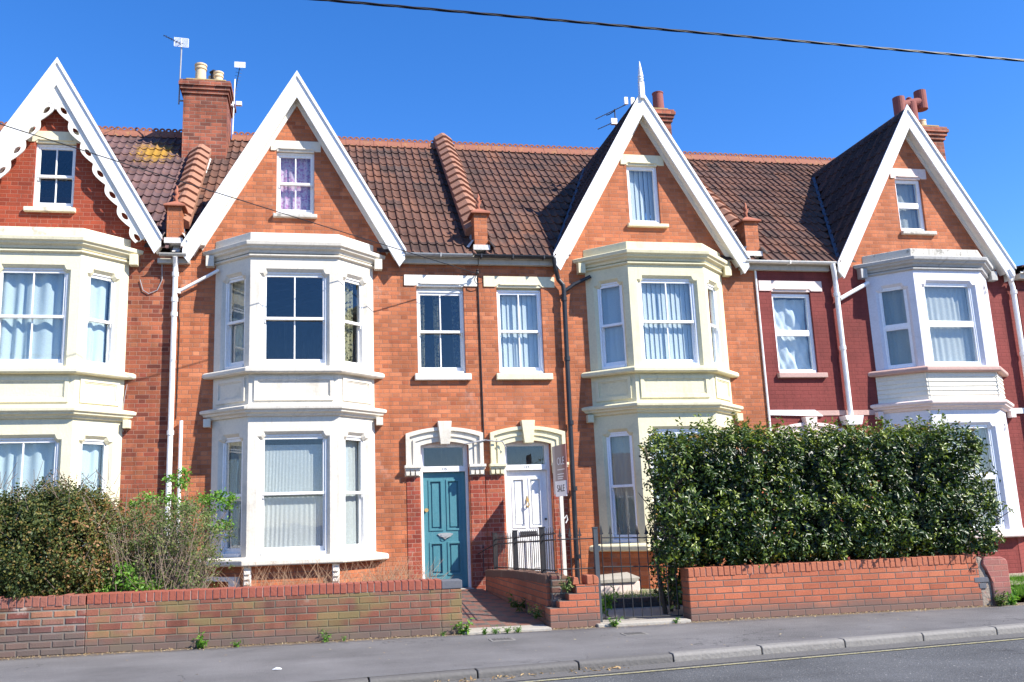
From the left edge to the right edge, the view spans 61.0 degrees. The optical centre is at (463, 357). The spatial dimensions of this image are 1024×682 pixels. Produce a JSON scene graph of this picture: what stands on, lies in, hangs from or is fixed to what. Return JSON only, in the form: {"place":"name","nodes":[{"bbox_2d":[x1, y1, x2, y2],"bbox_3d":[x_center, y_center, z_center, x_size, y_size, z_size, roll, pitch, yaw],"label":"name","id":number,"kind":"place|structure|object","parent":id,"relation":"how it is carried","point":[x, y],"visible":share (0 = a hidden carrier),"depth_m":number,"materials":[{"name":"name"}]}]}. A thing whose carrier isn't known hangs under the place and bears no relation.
{"place":"outdoors","nodes":[
{"label":"outdoors","id":0,"kind":"place"},
{"bbox_2d":[461,588,544,628],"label":"garden path","id":1,"kind":"structure","parent":0,"point":[483,607],"depth_m":11.10,"materials":[{"name":"red brick"}]},
{"bbox_2d":[506,589,524,611],"bbox_3d":[0.699,3.125,11.148,0.356,0.318,0.183,0,-11,-10],"label":"weed","id":2,"kind":"object","parent":1,"relation":"on","point":[514,604],"visible":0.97,"depth_m":11.11,"materials":[{"name":"green plant"}]},
{"bbox_2d":[527,603,542,619],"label":"weed","id":3,"kind":"object","parent":1,"relation":"on","point":[537,614],"visible":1,"depth_m":10.13,"materials":[{"name":"green plant"}]},
{"bbox_2d":[0,602,1023,681],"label":"pavement","id":4,"kind":"structure","parent":0,"point":[318,661],"depth_m":8.52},
{"bbox_2d":[0,593,89,658],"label":"garden wall","id":5,"kind":"structure","parent":4,"relation":"on","point":[41,625],"depth_m":8.95,"materials":[{"name":"brick"}]},
{"bbox_2d":[192,631,207,648],"bbox_3d":[-2.752,2.973,9.103,0.223,0.200,0.158,-9,-13,34],"label":"weed","id":6,"kind":"object","parent":4,"relation":"on","point":[200,643],"visible":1,"depth_m":9.09,"materials":[{"name":"green plant"}]},
{"bbox_2d":[84,578,461,653],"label":"garden wall","id":7,"kind":"structure","parent":4,"relation":"on","point":[131,621],"depth_m":9.34,"materials":[{"name":"brick"}]},
{"bbox_2d":[318,629,331,641],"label":"weed","id":8,"kind":"object","parent":4,"relation":"on","point":[325,639],"visible":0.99,"depth_m":9.31,"materials":[{"name":"green plant"}]},
{"bbox_2d":[450,618,474,634],"bbox_3d":[-0.007,2.989,9.606,0.284,0.213,0.172,-3,-11,8],"label":"weed","id":9,"kind":"object","parent":4,"relation":"on","point":[465,628],"visible":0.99,"depth_m":9.59,"materials":[{"name":"green plant"}]},
{"bbox_2d":[490,625,500,633],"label":"weed","id":10,"kind":"object","parent":4,"relation":"on","point":[495,631],"visible":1,"depth_m":9.53,"materials":[{"name":"green plant"}]},
{"bbox_2d":[488,638,515,641],"bbox_3d":[0.400,2.954,9.057,0.260,0.033,0.180,0,-11,-10],"label":"utility cover","id":11,"kind":"object","parent":4,"relation":"on","point":[501,639],"visible":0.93,"depth_m":9.01,"materials":[{"name":"metal"}]},
{"bbox_2d":[464,624,551,634],"bbox_3d":[0.472,3.146,9.781,0.985,0.180,0.350,0,-11,-10],"label":"path threshold","id":12,"kind":"object","parent":4,"relation":"on","point":[527,628],"visible":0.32,"depth_m":9.69,"materials":[{"name":"concrete"}]},
{"bbox_2d":[513,625,521,632],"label":"weed","id":13,"kind":"object","parent":4,"relation":"on","point":[518,630],"visible":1,"depth_m":9.56,"materials":[{"name":"green plant"}]},
{"bbox_2d":[485,569,599,628],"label":"garden wall","id":14,"kind":"structure","parent":4,"relation":"on","point":[577,606],"depth_m":10.07,"materials":[{"name":"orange brick"}]},
{"bbox_2d":[492,527,556,572],"bbox_3d":[0.775,2.653,11.795,0.070,0.692,3.565,0,-11,-10],"label":"iron railing","id":15,"kind":"object","parent":14,"relation":"on","point":[515,542],"visible":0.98,"depth_m":11.65,"materials":[{"name":"black metal"}]},
{"bbox_2d":[558,576,573,591],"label":"weed","id":16,"kind":"object","parent":14,"relation":"on","point":[566,588],"visible":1,"depth_m":9.96,"materials":[{"name":"green plant"}]},
{"bbox_2d":[557,528,594,575],"bbox_3d":[1.323,2.264,10.133,0.460,0.549,0.015,0,-11,-10],"label":"iron railing","id":17,"kind":"object","parent":14,"relation":"on","point":[569,539],"visible":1,"depth_m":10.12,"materials":[{"name":"black metal"}]},
{"bbox_2d":[608,616,623,626],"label":"weed","id":18,"kind":"object","parent":4,"relation":"on","point":[614,623],"visible":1,"depth_m":9.82,"materials":[{"name":"green plant"}]},
{"bbox_2d":[620,632,648,635],"bbox_3d":[1.808,2.935,9.188,0.260,0.033,0.180,0,-11,-10],"label":"utility cover","id":19,"kind":"object","parent":4,"relation":"on","point":[634,633],"visible":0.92,"depth_m":9.15,"materials":[{"name":"metal"}]},
{"bbox_2d":[596,617,690,627],"bbox_3d":[2.054,3.142,10.037,1.120,0.185,0.280,0,-11,-10],"label":"gate threshold","id":20,"kind":"object","parent":4,"relation":"on","point":[654,621],"visible":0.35,"depth_m":9.96,"materials":[{"name":"concrete"}]},
{"bbox_2d":[591,525,682,621],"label":"iron gate","id":21,"kind":"structure","parent":20,"relation":"on","point":[596,548],"depth_m":10.19,"materials":[{"name":"black metal"}]},
{"bbox_2d":[680,554,982,621],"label":"garden wall","id":22,"kind":"structure","parent":4,"relation":"on","point":[750,591],"depth_m":10.45,"materials":[{"name":"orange brick"}]},
{"bbox_2d":[974,556,1012,605],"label":"wall pier","id":23,"kind":"structure","parent":4,"relation":"on","point":[993,577],"depth_m":10.82,"materials":[{"name":"red brick"}]},
{"bbox_2d":[993,590,1007,605],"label":"weed","id":24,"kind":"object","parent":4,"relation":"on","point":[1000,600],"visible":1,"depth_m":10.65,"materials":[{"name":"green plant"}]},
{"bbox_2d":[1002,586,1019,604],"bbox_3d":[6.788,2.971,10.767,0.237,0.273,0.260,-7,-12,24],"label":"weed","id":25,"kind":"object","parent":4,"relation":"on","point":[1010,600],"visible":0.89,"depth_m":10.74,"materials":[{"name":"green plant"}]},
{"bbox_2d":[0,0,1023,266],"label":"sky","id":26,"kind":"structure","parent":0,"point":[376,72],"materials":[{"name":"blue"}]},
{"bbox_2d":[1,603,1023,659],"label":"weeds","id":27,"kind":"object","parent":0,"point":[460,634],"visible":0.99,"depth_m":9.45,"materials":[{"name":"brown plant"}]},
{"bbox_2d":[601,589,667,598],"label":"grass","id":28,"kind":"structure","parent":0,"point":[626,593],"depth_m":12.55,"materials":[{"name":"green plant"}]},
{"bbox_2d":[313,0,1023,61],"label":"overhead cable","id":29,"kind":"object","parent":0,"point":[654,28],"visible":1,"depth_m":7.16,"materials":[{"name":"black plastic"}]},
{"bbox_2d":[313,601,1023,681],"bbox_3d":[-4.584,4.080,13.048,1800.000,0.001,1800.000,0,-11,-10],"label":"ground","id":30,"kind":"structure","parent":0,"point":[511,665],"depth_m":8.53,"materials":[{"name":"grey asphalt"}]},
{"bbox_2d":[317,653,672,681],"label":"lowered kerb","id":31,"kind":"structure","parent":30,"relation":"on","point":[550,667],"depth_m":7.38,"materials":[{"name":"concrete"}]},
{"bbox_2d":[669,623,1023,661],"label":"kerb","id":32,"kind":"structure","parent":30,"relation":"on","point":[780,647],"depth_m":8.28,"materials":[{"name":"concrete"}]},
{"bbox_2d":[508,637,1023,681],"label":"road","id":33,"kind":"structure","parent":0,"point":[999,661],"depth_m":7.21,"materials":[{"name":"grey asphalt"}]},
{"bbox_2d":[444,633,1023,681],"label":"gutter edge","id":34,"kind":"object","parent":33,"relation":"on","point":[746,658],"visible":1,"depth_m":7.80,"materials":[{"name":"concrete"}]},
{"bbox_2d":[434,666,628,681],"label":"gutter debris","id":35,"kind":"object","parent":34,"relation":"on","point":[471,678],"visible":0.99,"depth_m":7.30,"materials":[{"name":"brown plant"}]},
{"bbox_2d":[523,638,1023,681],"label":"yellow line","id":36,"kind":"object","parent":33,"relation":"on","point":[766,660],"visible":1,"depth_m":7.63,"materials":[{"name":"yellow paint"}]},
{"bbox_2d":[601,581,1023,598],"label":"garden gravel","id":37,"kind":"structure","parent":0,"point":[673,593],"depth_m":12.98,"materials":[{"name":"beige gravel"}]},
{"bbox_2d":[552,444,567,575],"bbox_3d":[1.577,2.548,13.505,0.130,2.360,0.580,1,-11,-15],"label":"sale board","id":38,"kind":"object","parent":37,"relation":"on","point":[560,474],"visible":0.96,"depth_m":13.55,"materials":[{"name":"white plastic"}]},
{"bbox_2d":[452,61,775,588],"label":"terraced house","id":39,"kind":"structure","parent":37,"relation":"on","point":[615,322],"depth_m":15.00,"materials":[{"name":"orange brick"}]},
{"bbox_2d":[496,290,543,372],"bbox_3d":[0.953,-0.425,14.984,0.790,1.474,0.170,0,-11,-10],"label":"window","id":40,"kind":"structure","parent":39,"relation":"in","point":[517,329],"depth_m":15.03,"materials":[{"name":"white plastic"}]},
{"bbox_2d":[506,470,550,571],"bbox_3d":[1.070,2.808,14.399,0.696,1.850,0.092,0,-11,-10],"label":"door","id":41,"kind":"structure","parent":39,"relation":"in","point":[526,490],"depth_m":14.47,"materials":[{"name":"white wood"}]},
{"bbox_2d":[597,282,626,369],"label":"window","id":42,"kind":"structure","parent":39,"relation":"in","point":[612,333],"depth_m":15.02,"materials":[{"name":"white plastic"}]},
{"bbox_2d":[595,97,634,129],"bbox_3d":[3.011,-4.587,17.243,0.860,1.270,0.122,1,-11,-13],"label":"television aerial","id":43,"kind":"object","parent":39,"relation":"attached to","point":[613,121],"visible":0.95,"depth_m":17.29,"materials":[{"name":"white metal"}]},
{"bbox_2d":[606,431,638,542],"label":"window","id":44,"kind":"structure","parent":39,"relation":"in","point":[622,494],"depth_m":14.51,"materials":[{"name":"glass"}]},
{"bbox_2d":[626,166,659,223],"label":"window","id":45,"kind":"structure","parent":39,"relation":"in","point":[651,183],"depth_m":15.91,"materials":[{"name":"white plastic"}]},
{"bbox_2d":[638,278,699,364],"bbox_3d":[3.493,-0.592,14.897,1.010,1.534,0.166,0,-11,-10],"label":"window","id":46,"kind":"structure","parent":39,"relation":"in","point":[667,285],"depth_m":14.95,"materials":[{"name":"glass"}]},
{"bbox_2d":[649,429,706,539],"bbox_3d":[3.577,2.110,14.390,1.010,1.834,0.167,0,-11,-10],"label":"window","id":47,"kind":"structure","parent":39,"relation":"in","point":[676,431],"depth_m":14.50,"materials":[{"name":"white plastic"}]},
{"bbox_2d":[707,284,722,367],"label":"window","id":48,"kind":"structure","parent":39,"relation":"in","point":[714,323],"depth_m":15.38,"materials":[{"name":"white plastic"}]},
{"bbox_2d":[600,572,639,594],"bbox_3d":[2.261,3.508,13.306,0.740,0.360,0.580,0,-11,-10],"label":"stone block","id":49,"kind":"object","parent":37,"relation":"on","point":[608,580],"depth_m":13.08,"materials":[{"name":"stone"}]},
{"bbox_2d":[603,595,682,608],"bbox_3d":[3.077,3.347,11.856,3.300,0.190,0.120,0,-11,-10],"label":"garden edging","id":50,"kind":"object","parent":37,"relation":"on","point":[637,602],"depth_m":11.68,"materials":[{"name":"brick"}]},
{"bbox_2d":[650,89,1023,578],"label":"terraced house","id":51,"kind":"structure","parent":37,"relation":"on","point":[885,272],"depth_m":15.98,"materials":[{"name":"red brick"}]},
{"bbox_2d":[771,294,816,372],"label":"window","id":52,"kind":"structure","parent":51,"relation":"in","point":[791,334],"depth_m":15.91,"materials":[{"name":"glass"}]},
{"bbox_2d":[878,286,915,368],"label":"window","id":53,"kind":"structure","parent":51,"relation":"in","point":[897,333],"depth_m":15.91,"materials":[{"name":"white plastic"}]},
{"bbox_2d":[895,180,924,230],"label":"window","id":54,"kind":"structure","parent":51,"relation":"in","point":[907,207],"depth_m":16.80,"materials":[{"name":"white plastic"}]},
{"bbox_2d":[922,283,981,364],"bbox_3d":[8.847,-0.589,15.811,1.010,1.538,0.164,0,-11,-10],"label":"window","id":55,"kind":"structure","parent":51,"relation":"in","point":[949,324],"depth_m":15.87,"materials":[{"name":"glass"}]},
{"bbox_2d":[944,425,1005,529],"bbox_3d":[8.931,2.114,15.303,1.010,1.834,0.164,0,-11,-10],"label":"window","id":56,"kind":"structure","parent":51,"relation":"in","point":[988,431],"depth_m":15.41,"materials":[{"name":"white plastic"}]},
{"bbox_2d":[603,591,1023,620],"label":"gate path","id":57,"kind":"structure","parent":0,"point":[637,611],"depth_m":10.99,"materials":[{"name":"concrete"}]},
{"bbox_2d":[602,585,618,616],"bbox_3d":[1.677,2.963,10.505,0.455,0.399,0.396,0,-11,-10],"label":"weed","id":58,"kind":"object","parent":57,"relation":"on","point":[609,602],"visible":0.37,"depth_m":10.51,"materials":[{"name":"green plant"}]},
{"bbox_2d":[638,409,1013,613],"bbox_3d":[4.637,1.995,11.437,5.317,2.558,2.161,0,-11,-10],"label":"hedge","id":59,"kind":"object","parent":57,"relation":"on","point":[920,501],"visible":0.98,"depth_m":10.79,"materials":[{"name":"green plant"}]},
{"bbox_2d":[1009,572,1023,576],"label":"garden gravel","id":60,"kind":"structure","parent":0,"point":[1015,574],"depth_m":14.72,"materials":[{"name":"beige gravel"}]},
{"bbox_2d":[1014,265,1023,338],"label":"terraced house","id":61,"kind":"structure","parent":60,"relation":"on","point":[1019,279],"depth_m":16.68,"materials":[{"name":"red brick"}]},
{"label":"garden soil","id":62,"kind":"structure","parent":0,"visible":0},
{"bbox_2d":[0,462,141,601],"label":"bush","id":63,"kind":"object","parent":62,"relation":"on","point":[57,524],"visible":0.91,"depth_m":9.31,"materials":[{"name":"green plant"}]},
{"bbox_2d":[0,57,235,558],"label":"terraced house","id":64,"kind":"structure","parent":62,"relation":"on","point":[90,254],"depth_m":13.71,"materials":[{"name":"red brick"}]},
{"bbox_2d":[0,438,58,556],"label":"window","id":65,"kind":"structure","parent":64,"relation":"in","point":[29,454],"depth_m":12.83,"materials":[{"name":"clear glass"}]},
{"bbox_2d":[0,268,68,365],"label":"window","id":66,"kind":"structure","parent":64,"relation":"in","point":[33,301],"depth_m":13.23,"materials":[{"name":"clear glass"}]},
{"bbox_2d":[33,144,75,206],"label":"window","id":67,"kind":"structure","parent":64,"relation":"in","point":[36,200],"depth_m":14.12,"materials":[{"name":"clear glass"}]},
{"bbox_2d":[78,439,107,556],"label":"window","id":68,"kind":"structure","parent":64,"relation":"in","point":[90,449],"depth_m":13.21,"materials":[{"name":"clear glass"}]},
{"bbox_2d":[84,273,115,369],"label":"window","id":69,"kind":"structure","parent":64,"relation":"in","point":[97,294],"depth_m":13.60,"materials":[{"name":"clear glass"}]},
{"bbox_2d":[163,35,188,103],"bbox_3d":[-5.880,-5.910,17.447,0.244,1.450,0.779,-5,-11,18],"label":"television aerial","id":70,"kind":"object","parent":64,"relation":"attached to","point":[182,42],"visible":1,"depth_m":17.80,"materials":[{"name":"grey metal"}]},
{"bbox_2d":[231,62,245,134],"bbox_3d":[-4.831,-5.412,18.467,0.367,1.624,0.536,0,-11,-10],"label":"television aerial","id":71,"kind":"object","parent":64,"relation":"attached to","point":[239,65],"visible":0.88,"depth_m":18.31,"materials":[{"name":"white metal"}]},
{"bbox_2d":[93,561,175,592],"bbox_3d":[-3.605,2.457,9.467,0.875,0.470,0.447,0,-11,-10],"label":"plant","id":72,"kind":"object","parent":62,"relation":"on","point":[127,584],"visible":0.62,"depth_m":9.42,"materials":[{"name":"green plant"}]},
{"bbox_2d":[91,486,236,591],"bbox_3d":[-3.556,2.319,10.004,1.784,1.646,1.566,0,-11,-10],"label":"shrub","id":73,"kind":"object","parent":62,"relation":"on","point":[183,565],"visible":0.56,"depth_m":9.75,"materials":[{"name":"green plant"}]},
{"bbox_2d":[214,552,453,586],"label":"dead stalks","id":74,"kind":"object","parent":62,"relation":"on","point":[393,577],"visible":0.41,"depth_m":11.63,"materials":[{"name":"beige plant"}]},
{"bbox_2d":[171,71,505,589],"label":"terraced house","id":75,"kind":"structure","parent":62,"relation":"on","point":[328,391],"depth_m":14.15,"materials":[{"name":"orange brick"}]},
{"bbox_2d":[220,437,242,556],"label":"window","id":76,"kind":"structure","parent":75,"relation":"in","point":[233,545],"depth_m":13.48,"materials":[{"name":"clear glass"}]},
{"bbox_2d":[224,276,245,369],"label":"window","id":77,"kind":"structure","parent":75,"relation":"in","point":[235,339],"depth_m":13.98,"materials":[{"name":"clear glass"}]},
{"bbox_2d":[259,434,326,556],"bbox_3d":[-2.616,2.103,13.326,1.010,1.834,0.155,0,-11,-10],"label":"window","id":78,"kind":"structure","parent":75,"relation":"in","point":[287,525],"depth_m":13.36,"materials":[{"name":"clear glass"}]},
{"bbox_2d":[261,272,326,365],"bbox_3d":[-2.699,-0.600,13.825,1.010,1.534,0.139,0,-11,-10],"label":"window","id":79,"kind":"structure","parent":75,"relation":"in","point":[264,362],"depth_m":13.79,"materials":[{"name":"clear glass"}]},
{"bbox_2d":[276,153,313,213],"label":"window","id":80,"kind":"structure","parent":75,"relation":"in","point":[295,172],"depth_m":14.85,"materials":[{"name":"clear glass"}]},
{"bbox_2d":[343,277,363,369],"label":"window","id":81,"kind":"structure","parent":75,"relation":"in","point":[348,323],"depth_m":14.28,"materials":[{"name":"white glass"}]},
{"bbox_2d":[344,435,364,552],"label":"window","id":82,"kind":"structure","parent":75,"relation":"in","point":[354,476],"depth_m":13.79,"materials":[{"name":"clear glass"}]},
{"bbox_2d":[417,291,465,372],"bbox_3d":[-0.407,-0.406,14.781,0.810,1.444,0.236,0,-11,-10],"label":"window","id":83,"kind":"structure","parent":75,"relation":"in","point":[457,306],"depth_m":14.78,"materials":[{"name":"white glass"}]},
{"bbox_2d":[423,472,467,586],"bbox_3d":[-0.303,2.805,14.155,0.706,1.850,0.110,0,-11,-10],"label":"door","id":84,"kind":"structure","parent":75,"relation":"in","point":[444,500],"depth_m":14.18,"materials":[{"name":"teal paint"}]},
{"bbox_2d":[474,269,482,283],"bbox_3d":[0.240,-1.375,14.839,0.142,0.257,0.131,-8,-12,28],"label":"wire bracket","id":85,"kind":"object","parent":75,"relation":"attached to","point":[477,271],"visible":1,"depth_m":14.80,"materials":[{"name":"black metal"}]},
{"bbox_2d":[0,124,475,272],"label":"overhead wire","id":86,"kind":"object","parent":85,"relation":"attached to","point":[226,195],"visible":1,"depth_m":12.50,"materials":[{"name":"black"}]},
{"bbox_2d":[478,545,492,571],"bbox_3d":[0.356,3.179,13.725,0.052,0.476,0.588,3,-12,-22],"label":"wall side railing","id":87,"kind":"object","parent":75,"relation":"attached to","point":[483,555],"depth_m":13.83,"materials":[{"name":"black metal"}]},
{"label":"right lawn base","id":88,"kind":"structure","parent":0,"visible":0},
{"bbox_2d":[1009,573,1023,596],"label":"lawn","id":89,"kind":"structure","parent":88,"relation":"on","point":[1019,588],"depth_m":12.45,"materials":[{"name":"green plant"}]}
]}

